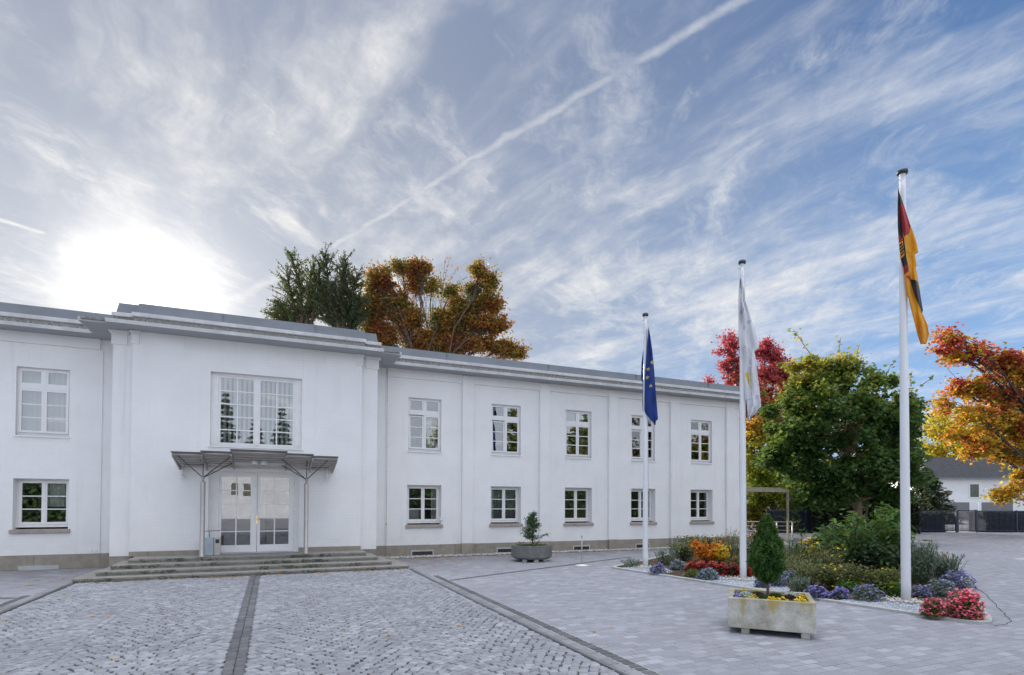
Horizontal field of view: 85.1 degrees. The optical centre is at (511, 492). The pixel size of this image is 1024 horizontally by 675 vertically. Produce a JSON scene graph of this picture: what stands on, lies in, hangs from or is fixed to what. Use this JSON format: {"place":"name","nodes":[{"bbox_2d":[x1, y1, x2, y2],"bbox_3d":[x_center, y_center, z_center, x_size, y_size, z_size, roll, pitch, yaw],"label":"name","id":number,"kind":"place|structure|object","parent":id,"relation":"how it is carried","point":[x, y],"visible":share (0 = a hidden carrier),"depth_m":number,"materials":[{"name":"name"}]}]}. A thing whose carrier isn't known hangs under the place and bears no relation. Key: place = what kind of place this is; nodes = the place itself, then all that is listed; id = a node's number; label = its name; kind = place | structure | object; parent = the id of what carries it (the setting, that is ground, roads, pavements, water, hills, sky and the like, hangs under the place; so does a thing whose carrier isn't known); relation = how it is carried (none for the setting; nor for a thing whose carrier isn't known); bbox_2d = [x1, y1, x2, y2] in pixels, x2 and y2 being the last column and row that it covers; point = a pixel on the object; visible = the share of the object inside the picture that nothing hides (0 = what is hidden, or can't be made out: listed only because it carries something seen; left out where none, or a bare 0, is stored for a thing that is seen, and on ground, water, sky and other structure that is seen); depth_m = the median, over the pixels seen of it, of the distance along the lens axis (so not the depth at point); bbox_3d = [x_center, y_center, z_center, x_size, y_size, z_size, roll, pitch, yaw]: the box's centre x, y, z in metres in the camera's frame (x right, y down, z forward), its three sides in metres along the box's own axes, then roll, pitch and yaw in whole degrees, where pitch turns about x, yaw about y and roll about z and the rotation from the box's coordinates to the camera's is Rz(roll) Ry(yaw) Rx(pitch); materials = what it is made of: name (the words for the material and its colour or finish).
{"place":"outdoors","nodes":[
{"label":"outdoors","id":0,"kind":"place"},
{"bbox_2d":[0,524,1023,674],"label":"plaza","id":1,"kind":"structure","parent":0,"point":[662,625],"depth_m":8.28,"materials":[{"name":"stone"}]},
{"bbox_2d":[0,594,43,612],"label":"border strip","id":2,"kind":"object","parent":1,"relation":"on","point":[18,600],"visible":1,"depth_m":9.34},
{"bbox_2d":[0,582,71,611],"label":"border slabs","id":3,"kind":"structure","parent":2,"relation":"on","point":[28,598],"depth_m":9.68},
{"bbox_2d":[71,550,408,582],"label":"entrance steps","id":4,"kind":"structure","parent":1,"relation":"on","point":[183,566],"depth_m":13.23,"materials":[{"name":"stone"}]},
{"bbox_2d":[205,530,220,554],"bbox_3d":[-7.484,1.255,13.920,0.371,0.618,0.100,1,-1,-23],"label":"door panel box","id":5,"kind":"object","parent":4,"relation":"on","point":[209,545],"visible":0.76,"depth_m":13.86,"materials":[{"name":"metal"}]},
{"bbox_2d":[214,537,220,554],"bbox_3d":[-7.355,1.345,13.922,0.130,0.440,0.134,1,-1,-23],"label":"ash bin","id":6,"kind":"object","parent":4,"relation":"on","point":[217,545],"visible":1,"depth_m":13.87,"materials":[{"name":"metal"}]},
{"bbox_2d":[171,449,337,556],"bbox_3d":[-6.349,0.280,13.992,3.670,2.580,1.312,1,-1,-23],"label":"entrance canopy","id":7,"kind":"object","parent":4,"relation":"on","point":[204,458],"visible":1,"depth_m":13.90,"materials":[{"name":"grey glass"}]},
{"bbox_2d":[0,569,621,674],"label":"cobble paving","id":8,"kind":"structure","parent":1,"relation":"on","point":[63,650],"depth_m":7.24,"materials":[{"name":"stone"}]},
{"bbox_2d":[222,575,259,674],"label":"dark paving strip","id":9,"kind":"object","parent":8,"relation":"on","point":[241,656],"visible":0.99,"depth_m":7.05,"materials":[{"name":"stone"}]},
{"bbox_2d":[0,302,760,570],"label":"white building","id":10,"kind":"structure","parent":1,"relation":"on","point":[102,416],"depth_m":15.50,"materials":[{"name":"paint"}]},
{"bbox_2d":[9,479,69,533],"bbox_3d":[-11.714,0.335,13.937,1.200,1.361,0.447,1,-1,-23],"label":"window","id":11,"kind":"structure","parent":10,"relation":"in","point":[55,492],"depth_m":13.98,"materials":[{"name":"paint"}]},
{"bbox_2d":[13,367,69,438],"bbox_3d":[-11.716,-2.226,14.014,1.101,1.735,0.460,1,-1,-23],"label":"window","id":12,"kind":"structure","parent":10,"relation":"in","point":[41,387],"depth_m":14.05,"materials":[{"name":"paint"}]},
{"bbox_2d":[209,471,298,552],"bbox_3d":[-6.796,0.522,14.740,2.165,2.120,0.159,1,-1,-23],"label":"entrance door","id":13,"kind":"structure","parent":10,"relation":"in","point":[215,479],"depth_m":14.73,"materials":[{"name":"paint"}]},
{"bbox_2d":[208,372,302,449],"bbox_3d":[-6.720,-2.114,14.721,2.260,1.940,0.337,1,-1,-23],"label":"window","id":14,"kind":"structure","parent":10,"relation":"in","point":[295,395],"depth_m":14.75,"materials":[{"name":"paint"}]},
{"bbox_2d":[405,485,442,527],"bbox_3d":[-2.846,0.445,17.797,1.200,1.361,0.535,1,-1,-23],"label":"window","id":15,"kind":"structure","parent":10,"relation":"in","point":[413,514],"depth_m":17.83,"materials":[{"name":"paint"}]},
{"bbox_2d":[408,398,441,452],"bbox_3d":[-2.841,-2.117,17.856,1.101,1.735,0.512,1,-1,-23],"label":"window","id":16,"kind":"structure","parent":10,"relation":"in","point":[430,427],"depth_m":17.77,"materials":[{"name":"paint"}]},
{"bbox_2d":[489,486,522,526],"bbox_3d":[-0.265,0.475,18.859,1.200,1.361,0.448,1,-1,-23],"label":"window","id":17,"kind":"structure","parent":10,"relation":"in","point":[504,500],"depth_m":18.99,"materials":[{"name":"paint"}]},
{"bbox_2d":[491,404,521,456],"bbox_3d":[-0.219,-2.088,18.825,1.101,1.735,0.222,1,-1,-23],"label":"window","id":18,"kind":"structure","parent":10,"relation":"in","point":[503,419],"depth_m":18.84,"materials":[{"name":"paint"}]},
{"bbox_2d":[565,410,591,458],"bbox_3d":[2.279,-2.054,20.082,1.101,1.735,0.559,1,-1,-23],"label":"window","id":19,"kind":"structure","parent":10,"relation":"in","point":[578,423],"depth_m":19.98,"materials":[{"name":"paint"}]},
{"bbox_2d":[564,488,593,525],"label":"window","id":20,"kind":"structure","parent":10,"relation":"in","point":[575,490],"depth_m":19.99,"materials":[{"name":"paint"}]},
{"bbox_2d":[631,415,655,461],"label":"window","id":21,"kind":"structure","parent":10,"relation":"in","point":[637,421],"depth_m":21.03,"materials":[{"name":"paint"}]},
{"bbox_2d":[630,489,656,524],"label":"window","id":22,"kind":"structure","parent":10,"relation":"in","point":[636,494],"depth_m":21.07,"materials":[{"name":"paint"}]},
{"bbox_2d":[691,420,712,463],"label":"window","id":23,"kind":"structure","parent":10,"relation":"in","point":[700,430],"depth_m":22.15,"materials":[{"name":"paint"}]},
{"bbox_2d":[690,490,714,523],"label":"window","id":24,"kind":"structure","parent":10,"relation":"in","point":[699,498],"depth_m":22.22,"materials":[{"name":"paint"}]},
{"bbox_2d":[0,536,969,658],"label":"fallen leaves","id":25,"kind":"object","parent":1,"relation":"on","point":[318,572],"visible":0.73,"depth_m":12.68,"materials":[{"name":"brown plant"}]},
{"bbox_2d":[511,544,551,561],"bbox_3d":[0.571,1.774,16.351,1.109,0.460,1.109,1,-1,-15],"label":"octagonal planter","id":26,"kind":"object","parent":1,"relation":"on","point":[525,553],"visible":0.88,"depth_m":15.88,"materials":[{"name":"concrete"}]},
{"bbox_2d":[519,510,547,545],"bbox_3d":[0.591,1.044,16.386,0.842,1.061,0.795,1,-1,-38],"label":"conifer","id":27,"kind":"object","parent":26,"relation":"on","point":[532,524],"visible":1,"depth_m":16.31,"materials":[{"name":"green plant"}]},
{"bbox_2d":[450,557,628,579],"bbox_3d":[1.201,1.975,14.876,0.143,0.007,7.403,-1,-1,43],"label":"drain channel","id":28,"kind":"object","parent":1,"relation":"on","point":[535,569],"visible":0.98,"depth_m":14.12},
{"bbox_2d":[424,575,661,674],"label":"border strip","id":29,"kind":"object","parent":1,"relation":"on","point":[558,634],"visible":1,"depth_m":6.90,"materials":[{"name":"stone"}]},
{"bbox_2d":[410,569,628,674],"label":"border gap","id":30,"kind":"object","parent":29,"relation":"on","point":[601,662],"visible":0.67,"depth_m":7.25,"materials":[{"name":"stone"}]},
{"bbox_2d":[410,568,643,674],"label":"border slabs","id":31,"kind":"structure","parent":29,"relation":"on","point":[622,667],"depth_m":7.24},
{"bbox_2d":[433,575,659,674],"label":"border setts","id":32,"kind":"structure","parent":29,"relation":"on","point":[589,645],"depth_m":7.24,"materials":[{"name":"stone"}]},
{"bbox_2d":[711,329,805,532],"bbox_3d":[15.463,-3.589,34.159,6.751,12.849,4.294,0,-1,0],"label":"liquidambar tree","id":33,"kind":"object","parent":1,"relation":"on","point":[771,355],"visible":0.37,"depth_m":33.74,"materials":[{"name":"red plant"}]},
{"bbox_2d":[739,487,788,542],"bbox_3d":[9.903,1.010,25.684,3.300,2.410,4.020,1,-1,-23],"label":"pergola","id":34,"kind":"object","parent":1,"relation":"on","point":[761,489],"visible":0.3,"depth_m":24.34,"materials":[{"name":"brown wood"}]},
{"bbox_2d":[728,588,815,638],"bbox_3d":[3.491,1.622,7.552,1.030,0.465,0.900,0,-1,23],"label":"concrete trough","id":35,"kind":"object","parent":1,"relation":"on","point":[745,615],"visible":0.98,"depth_m":7.15,"materials":[{"name":"concrete"}]},
{"bbox_2d":[746,513,786,595],"bbox_3d":[3.474,0.871,7.586,0.552,1.212,0.520,0,-1,0],"label":"thuja tree","id":36,"kind":"object","parent":35,"relation":"on","point":[767,545],"visible":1,"depth_m":7.48,"materials":[{"name":"green plant"}]},
{"bbox_2d":[618,548,971,619],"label":"bed soil","id":37,"kind":"structure","parent":1,"relation":"on","point":[678,572],"depth_m":13.07,"materials":[{"name":"soil"}]},
{"bbox_2d":[624,566,669,572],"bbox_3d":[3.617,1.941,14.024,0.979,0.001,1.503,1,-1,-31],"label":"gravel patch","id":38,"kind":"object","parent":37,"relation":"on","point":[644,569],"visible":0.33,"depth_m":14.21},
{"bbox_2d":[642,312,648,567],"bbox_3d":[3.483,-1.379,14.553,0.240,6.667,0.240,1,-1,-23],"label":"flagpole","id":39,"kind":"object","parent":38,"relation":"on","point":[645,489],"visible":0.91,"depth_m":14.49,"materials":[{"name":"metal"}]},
{"bbox_2d":[641,327,657,424],"bbox_3d":[3.558,-3.015,14.535,0.436,2.533,0.257,-1,-1,38],"label":"european flag","id":40,"kind":"object","parent":39,"relation":"hanging from","point":[650,405],"visible":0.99,"depth_m":14.46,"materials":[{"name":"blue fabric"}]},
{"bbox_2d":[648,562,670,573],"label":"aster mound","id":41,"kind":"object","parent":37,"relation":"on","point":[655,568],"visible":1,"depth_m":13.23,"materials":[{"name":"purple plant"}]},
{"bbox_2d":[653,547,679,564],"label":"lavender plant","id":42,"kind":"object","parent":37,"relation":"on","point":[663,560],"visible":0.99,"depth_m":15.16,"materials":[{"name":"grey plant"}]},
{"bbox_2d":[668,559,686,569],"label":"aster mound","id":43,"kind":"object","parent":37,"relation":"on","point":[680,566],"visible":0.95,"depth_m":14.02,"materials":[{"name":"blue plant"}]},
{"bbox_2d":[664,541,695,560],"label":"shrub","id":44,"kind":"object","parent":37,"relation":"on","point":[680,547],"visible":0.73,"depth_m":16.19,"materials":[{"name":"green plant"}]},
{"bbox_2d":[673,533,724,549],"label":"shrub","id":45,"kind":"object","parent":37,"relation":"on","point":[710,541],"visible":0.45,"depth_m":17.89,"materials":[{"name":"green plant"}]},
{"bbox_2d":[685,538,727,563],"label":"orange shrub","id":46,"kind":"object","parent":37,"relation":"on","point":[702,552],"visible":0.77,"depth_m":14.89,"materials":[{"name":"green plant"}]},
{"bbox_2d":[694,567,719,579],"bbox_3d":[4.314,1.787,12.293,0.560,0.282,0.538,0,-1,0],"label":"aster mound","id":47,"kind":"object","parent":37,"relation":"on","point":[709,573],"visible":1,"depth_m":12.22,"materials":[{"name":"blue plant"}]},
{"bbox_2d":[714,562,727,574],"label":"begonia clump","id":48,"kind":"object","parent":37,"relation":"on","point":[722,565],"visible":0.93,"depth_m":13.17,"materials":[{"name":"red plant"}]},
{"bbox_2d":[713,543,731,564],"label":"yellow shrub","id":49,"kind":"object","parent":37,"relation":"on","point":[722,555],"visible":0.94,"depth_m":14.59,"materials":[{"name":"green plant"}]},
{"bbox_2d":[724,562,738,574],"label":"begonia clump","id":50,"kind":"object","parent":37,"relation":"on","point":[732,569],"visible":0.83,"depth_m":13.03,"materials":[{"name":"red plant"}]},
{"bbox_2d":[702,577,789,590],"bbox_3d":[5.083,1.903,11.621,1.240,0.001,2.250,1,-1,-23],"label":"gravel patch","id":51,"kind":"object","parent":37,"relation":"on","point":[742,583],"visible":0.29,"depth_m":11.63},
{"bbox_2d":[738,259,746,578],"bbox_3d":[5.092,-1.623,12.309,0.238,7.087,0.238,1,-1,-23],"label":"flagpole","id":52,"kind":"object","parent":51,"relation":"on","point":[743,512],"visible":0.84,"depth_m":12.24,"materials":[{"name":"metal"}]},
{"bbox_2d":[738,278,760,420],"bbox_3d":[5.219,-3.149,12.239,0.499,3.139,0.212,0,-1,0],"label":"white flag","id":53,"kind":"object","parent":52,"relation":"attached to","point":[748,344],"visible":1,"depth_m":12.22,"materials":[{"name":"white fabric"}]},
{"bbox_2d":[770,575,787,586],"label":"aster mound","id":54,"kind":"object","parent":51,"relation":"on","point":[781,582],"visible":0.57,"depth_m":11.23,"materials":[{"name":"purple plant"}]},
{"bbox_2d":[622,566,922,611],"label":"slate chippings","id":55,"kind":"object","parent":37,"relation":"on","point":[851,600],"visible":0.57,"depth_m":9.77,"materials":[{"name":"gravel"}]},
{"bbox_2d":[627,564,923,603],"bbox_3d":[5.172,1.888,12.067,1.051,0.054,6.752,1,-1,-36],"label":"pebble collar","id":56,"kind":"object","parent":37,"relation":"on","point":[898,599],"visible":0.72,"depth_m":9.87,"materials":[{"name":"gravel"}]},
{"bbox_2d":[783,547,811,573],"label":"feathery plant","id":57,"kind":"object","parent":37,"relation":"on","point":[795,557],"visible":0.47,"depth_m":13.43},
{"bbox_2d":[785,575,810,591],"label":"feathery plant","id":58,"kind":"object","parent":37,"relation":"on","point":[802,582],"visible":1,"depth_m":10.63,"materials":[{"name":"grey plant"}]},
{"bbox_2d":[788,558,821,585],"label":"feathery plant","id":59,"kind":"object","parent":37,"relation":"on","point":[802,571],"visible":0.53,"depth_m":11.43,"materials":[{"name":"plant"}]},
{"bbox_2d":[794,537,826,557],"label":"chrysanthemum bush","id":60,"kind":"object","parent":37,"relation":"on","point":[805,544],"visible":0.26,"depth_m":17.12,"materials":[{"name":"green plant"}]},
{"bbox_2d":[803,585,830,599],"bbox_3d":[5.422,1.776,9.933,0.444,0.252,0.405,0,-1,0],"label":"aster mound","id":61,"kind":"object","parent":37,"relation":"on","point":[813,591],"visible":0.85,"depth_m":9.86,"materials":[{"name":"purple plant"}]},
{"bbox_2d":[797,541,845,575],"bbox_3d":[7.141,1.518,12.769,1.008,0.842,1.062,0,-1,0],"label":"feathery plant","id":62,"kind":"object","parent":37,"relation":"on","point":[819,555],"visible":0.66,"depth_m":12.62,"materials":[{"name":"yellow plant"}]},
{"bbox_2d":[805,558,870,589],"bbox_3d":[6.341,1.597,10.868,1.246,0.632,0.912,0,-1,0],"label":"shrub","id":63,"kind":"object","parent":37,"relation":"on","point":[825,575],"visible":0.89,"depth_m":10.74,"materials":[{"name":"green plant"}]},
{"bbox_2d":[830,586,850,599],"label":"aster mound","id":64,"kind":"object","parent":37,"relation":"on","point":[839,592],"visible":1,"depth_m":9.81,"materials":[{"name":"purple plant"}]},
{"bbox_2d":[808,525,875,562],"bbox_3d":[9.531,1.471,15.766,1.857,1.090,1.797,1,-1,-27],"label":"shrub","id":65,"kind":"object","parent":37,"relation":"on","point":[822,533],"visible":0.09,"depth_m":15.82,"materials":[{"name":"green plant"}]},
{"bbox_2d":[831,577,865,593],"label":"filler bush","id":66,"kind":"object","parent":37,"relation":"on","point":[850,585],"visible":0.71,"depth_m":10.49,"materials":[{"name":"green plant"}]},
{"bbox_2d":[850,583,885,601],"bbox_3d":[6.173,1.731,9.688,0.583,0.308,0.472,0,-1,0],"label":"aster mound","id":67,"kind":"object","parent":37,"relation":"on","point":[868,592],"visible":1,"depth_m":9.63,"materials":[{"name":"purple plant"}]},
{"bbox_2d":[804,506,932,574],"bbox_3d":[8.080,1.132,12.858,2.621,1.646,1.792,0,-1,0],"label":"arching shrub","id":68,"kind":"object","parent":37,"relation":"on","point":[885,534],"visible":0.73,"depth_m":12.67,"materials":[{"name":"green plant"}]},
{"bbox_2d":[845,537,917,571],"bbox_3d":[8.340,1.476,12.507,1.364,0.948,1.332,1,-1,-17],"label":"shrub","id":69,"kind":"object","parent":37,"relation":"on","point":[877,559],"visible":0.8,"depth_m":12.23,"materials":[{"name":"green plant"}]},
{"bbox_2d":[840,598,923,611],"bbox_3d":[6.535,1.867,9.334,1.480,0.001,1.300,1,-1,-23],"label":"gravel patch","id":70,"kind":"object","parent":37,"relation":"on","point":[905,605],"visible":0.33,"depth_m":9.26,"materials":[{"name":"gravel"}]},
{"bbox_2d":[896,168,910,600],"bbox_3d":[6.785,-1.880,9.645,0.246,7.517,0.246,1,-1,-23],"label":"flagpole","id":71,"kind":"object","parent":70,"relation":"on","point":[905,539],"visible":0.84,"depth_m":9.59,"materials":[{"name":"metal"}]},
{"bbox_2d":[897,189,928,343],"bbox_3d":[6.888,-3.886,9.571,0.565,2.670,0.174,0,-1,0],"label":"german flag","id":72,"kind":"object","parent":71,"relation":"hanging from","point":[908,248],"visible":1,"depth_m":9.55,"materials":[{"name":"multicoloured fabric"}]},
{"bbox_2d":[864,501,899,544],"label":"arching shrub","id":73,"kind":"object","parent":37,"relation":"on","point":[895,517],"visible":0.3,"depth_m":12.87,"materials":[{"name":"green plant"}]},
{"bbox_2d":[855,564,911,593],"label":"shrub","id":74,"kind":"object","parent":37,"relation":"on","point":[880,579],"visible":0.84,"depth_m":10.47,"materials":[{"name":"green plant"}]},
{"bbox_2d":[878,580,900,595],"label":"filler bush","id":75,"kind":"object","parent":37,"relation":"on","point":[895,590],"visible":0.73,"depth_m":10.21,"materials":[{"name":"green plant"}]},
{"bbox_2d":[896,539,942,584],"bbox_3d":[8.603,1.438,11.784,0.834,0.975,0.813,-1,-1,40],"label":"lavender plant","id":76,"kind":"object","parent":37,"relation":"on","point":[923,563],"visible":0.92,"depth_m":11.62,"materials":[{"name":"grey plant"}]},
{"bbox_2d":[911,584,932,597],"bbox_3d":[7.397,1.788,10.117,0.447,0.226,0.366,0,-1,0],"label":"aster mound","id":77,"kind":"object","parent":37,"relation":"on","point":[919,590],"visible":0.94,"depth_m":10.07,"materials":[{"name":"purple plant"}]},
{"bbox_2d":[918,597,947,617],"bbox_3d":[6.290,1.711,8.327,0.414,0.304,0.378,0,-1,0],"label":"begonia mound","id":78,"kind":"object","parent":37,"relation":"on","point":[932,607],"visible":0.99,"depth_m":8.26,"materials":[{"name":"pink plant"}]},
{"bbox_2d":[924,578,957,596],"bbox_3d":[7.859,1.738,10.271,0.544,0.326,0.451,0,-1,0],"label":"aster mound","id":79,"kind":"object","parent":37,"relation":"on","point":[939,588],"visible":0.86,"depth_m":10.19,"materials":[{"name":"blue plant"}]},
{"bbox_2d":[935,552,968,579],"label":"lavender plant","id":80,"kind":"object","parent":37,"relation":"on","point":[943,568],"visible":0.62,"depth_m":12.08,"materials":[{"name":"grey plant"}]},
{"bbox_2d":[938,570,977,588],"bbox_3d":[8.979,1.743,11.247,0.659,0.387,0.588,0,-1,0],"label":"aster mound","id":81,"kind":"object","parent":37,"relation":"on","point":[957,579],"visible":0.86,"depth_m":11.15,"materials":[{"name":"purple plant"}]},
{"bbox_2d":[944,588,988,619],"bbox_3d":[6.624,1.635,8.202,0.551,0.461,0.513,0,-1,0],"label":"begonia mound","id":82,"kind":"object","parent":37,"relation":"on","point":[963,605],"visible":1,"depth_m":8.10,"materials":[{"name":"pink plant"}]},
{"bbox_2d":[612,547,991,624],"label":"bed kerb","id":83,"kind":"structure","parent":1,"relation":"on","point":[987,619],"depth_m":9.38,"materials":[{"name":"concrete"}]},
{"bbox_2d":[749,328,941,528],"bbox_3d":[14.767,-2.576,24.793,8.407,9.802,5.020,0,-1,0],"label":"maple tree","id":84,"kind":"object","parent":1,"relation":"on","point":[868,472],"visible":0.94,"depth_m":24.35,"materials":[{"name":"green plant"}]},
{"bbox_2d":[763,510,946,532],"bbox_3d":[20.862,1.778,33.992,11.799,1.484,1.150,0,-1,-7],"label":"clipped hedge","id":85,"kind":"object","parent":1,"relation":"on","point":[930,522],"visible":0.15,"depth_m":34.09,"materials":[{"name":"metal"}]},
{"bbox_2d":[766,510,957,532],"bbox_3d":[20.982,1.723,33.260,12.420,1.360,0.070,0,-1,-7],"label":"metal fence","id":86,"kind":"object","parent":1,"relation":"on","point":[806,520],"visible":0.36,"depth_m":33.74,"materials":[{"name":"metal"}]},
{"bbox_2d":[803,497,923,533],"bbox_3d":[20.488,1.114,32.929,6.164,2.718,2.493,0,-1,0],"label":"hedge","id":87,"kind":"object","parent":1,"relation":"on","point":[815,522],"visible":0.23,"depth_m":32.09,"materials":[{"name":"green plant"}]},
{"bbox_2d":[924,322,1023,507],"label":"orange maple tree","id":88,"kind":"object","parent":1,"relation":"on","point":[1003,428],"visible":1,"depth_m":29.80,"materials":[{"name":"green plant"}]},
{"bbox_2d":[969,510,1023,531],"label":"clipped hedge","id":89,"kind":"object","parent":1,"relation":"on","point":[999,522],"visible":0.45,"depth_m":34.77,"materials":[{"name":"plant"}]},
{"bbox_2d":[977,510,1023,531],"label":"metal fence","id":90,"kind":"object","parent":1,"relation":"on","point":[1015,515],"visible":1,"depth_m":34.38,"materials":[{"name":"black metal"}]},
{"bbox_2d":[957,510,976,531],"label":"metal gate","id":91,"kind":"structure","parent":90,"relation":"attached to","point":[974,515],"depth_m":34.10,"materials":[{"name":"metal"}]},
{"label":"gravel strip","id":92,"kind":"structure","parent":1,"relation":"on","visible":0},
{"bbox_2d":[383,544,738,558],"bbox_3d":[2.743,2.049,19.654,14.456,0.059,0.543,1,-1,-23],"label":"pebble strip","id":93,"kind":"object","parent":92,"relation":"on","point":[480,554],"visible":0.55,"depth_m":18.25,"materials":[{"name":"gravel"}]},
{"bbox_2d":[0,0,1023,503],"label":"sky","id":94,"kind":"structure","parent":0,"point":[617,162],"materials":[{"name":"blue"}]},
{"bbox_2d":[719,529,739,562],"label":"dry grass","id":95,"kind":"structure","parent":0,"point":[731,540],"depth_m":15.61,"materials":[{"name":"beige plant"}]},
{"bbox_2d":[788,529,806,561],"bbox_3d":[7.496,1.433,14.544,0.510,1.086,0.462,0,-1,0],"label":"sapling","id":96,"kind":"object","parent":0,"point":[795,548],"visible":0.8,"depth_m":14.52,"materials":[{"name":"green plant"}]},
{"bbox_2d":[891,457,1023,519],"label":"house","id":97,"kind":"structure","parent":0,"point":[967,483],"depth_m":61.31,"materials":[{"name":"white plaster"},{"name":"dark roof tile"},{"name":"glass"}]},
{"bbox_2d":[940,502,968,519],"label":"garage door","id":98,"kind":"structure","parent":97,"relation":"in","point":[960,505],"depth_m":61.28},
{"bbox_2d":[969,483,979,497],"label":"window","id":99,"kind":"structure","parent":97,"relation":"in","point":[974,488],"depth_m":61.08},
{"bbox_2d":[982,502,1012,510],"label":"garage door","id":100,"kind":"structure","parent":97,"relation":"in","point":[988,506],"depth_m":60.71,"materials":[{"name":"metal"}]},
{"label":"ground","id":101,"kind":"structure","parent":0,"visible":0},
{"bbox_2d":[259,247,330,324],"bbox_3d":[-15.467,-7.630,40.362,5.289,20.226,3.677,0,-1,0],"label":"larch tree","id":102,"kind":"object","parent":101,"relation":"on","point":[301,312],"visible":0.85,"depth_m":39.85,"materials":[{"name":"green plant"}]},
{"bbox_2d":[304,242,372,329],"bbox_3d":[-12.388,-7.522,39.790,5.278,20.005,4.450,0,-1,0],"label":"larch tree","id":103,"kind":"object","parent":101,"relation":"on","point":[343,311],"visible":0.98,"depth_m":39.58,"materials":[{"name":"green plant"}]},
{"bbox_2d":[355,254,532,360],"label":"autumn maple tree","id":104,"kind":"object","parent":101,"relation":"on","point":[445,331],"visible":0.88,"depth_m":41.78,"materials":[{"name":"orange plant"}]},
{"bbox_2d":[911,469,965,524],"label":"spruce tree","id":105,"kind":"object","parent":101,"relation":"on","point":[932,499],"visible":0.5,"depth_m":49.14,"materials":[{"name":"green plant"}]},
{"bbox_2d":[914,399,1022,458],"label":"yellow tree","id":106,"kind":"object","parent":101,"relation":"on","point":[935,432],"visible":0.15,"depth_m":71.40,"materials":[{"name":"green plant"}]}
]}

